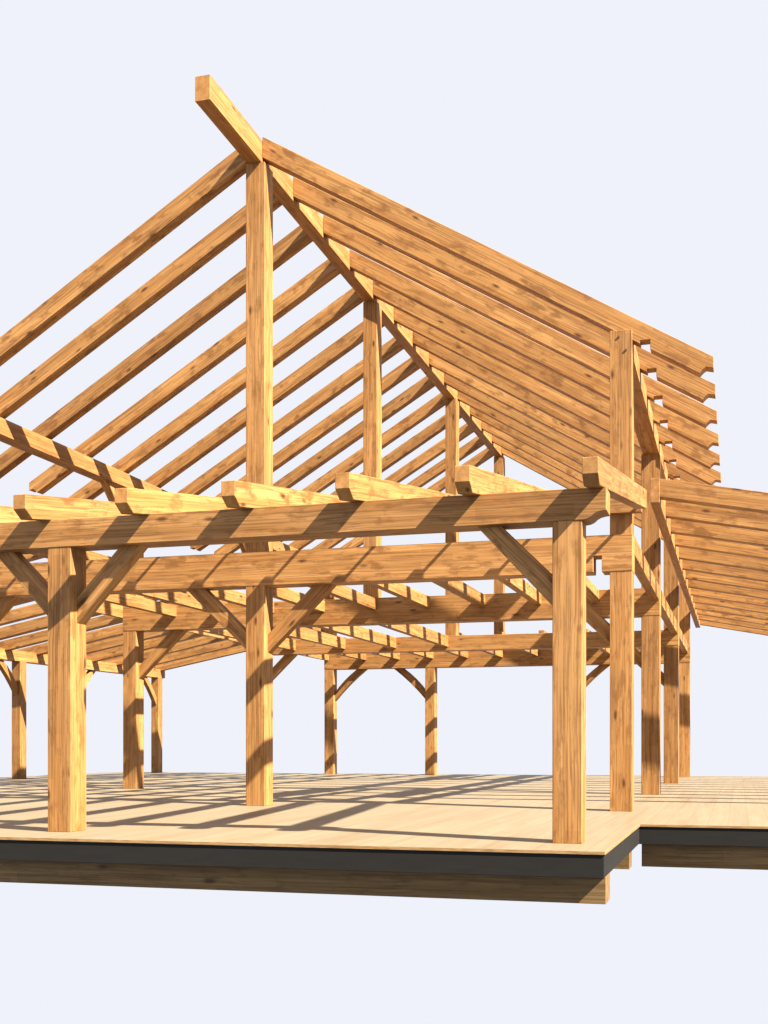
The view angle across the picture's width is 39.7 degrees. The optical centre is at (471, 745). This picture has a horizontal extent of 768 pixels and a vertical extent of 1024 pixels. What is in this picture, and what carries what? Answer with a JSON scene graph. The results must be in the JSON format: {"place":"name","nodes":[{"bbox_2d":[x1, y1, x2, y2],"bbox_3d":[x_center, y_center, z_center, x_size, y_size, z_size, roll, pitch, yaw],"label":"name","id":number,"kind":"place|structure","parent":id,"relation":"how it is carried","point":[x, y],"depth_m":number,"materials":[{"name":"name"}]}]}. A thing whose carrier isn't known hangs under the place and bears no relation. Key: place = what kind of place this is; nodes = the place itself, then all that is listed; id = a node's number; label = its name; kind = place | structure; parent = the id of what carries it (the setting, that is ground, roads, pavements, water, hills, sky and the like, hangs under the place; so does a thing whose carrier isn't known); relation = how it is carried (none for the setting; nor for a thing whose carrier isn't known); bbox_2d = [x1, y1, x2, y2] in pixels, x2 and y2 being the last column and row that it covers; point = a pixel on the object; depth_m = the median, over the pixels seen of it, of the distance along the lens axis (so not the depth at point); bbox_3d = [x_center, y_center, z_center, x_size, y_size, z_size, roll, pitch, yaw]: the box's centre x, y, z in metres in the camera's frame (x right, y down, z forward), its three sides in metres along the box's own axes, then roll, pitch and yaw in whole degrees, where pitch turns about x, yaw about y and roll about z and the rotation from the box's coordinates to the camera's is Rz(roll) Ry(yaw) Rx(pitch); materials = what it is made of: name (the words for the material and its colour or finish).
{"place":"outdoors","nodes":[
{"label":"outdoors","id":0,"kind":"place"},
{"bbox_2d":[0,772,767,903],"bbox_3d":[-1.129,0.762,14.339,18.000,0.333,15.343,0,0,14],"label":"wooden deck","id":1,"kind":"structure","parent":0,"point":[471,836],"depth_m":7.70,"materials":[{"name":"brown wood"}]},
{"bbox_2d":[0,74,767,843],"bbox_3d":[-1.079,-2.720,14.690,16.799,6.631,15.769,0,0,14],"label":"timber frame barn","id":2,"kind":"structure","parent":1,"relation":"on","point":[502,360],"depth_m":11.48,"materials":[{"name":"brown wood"}]},
{"bbox_2d":[0,0,767,1023],"label":"sky","id":3,"kind":"structure","parent":0,"point":[616,151],"materials":[{"name":"white"}]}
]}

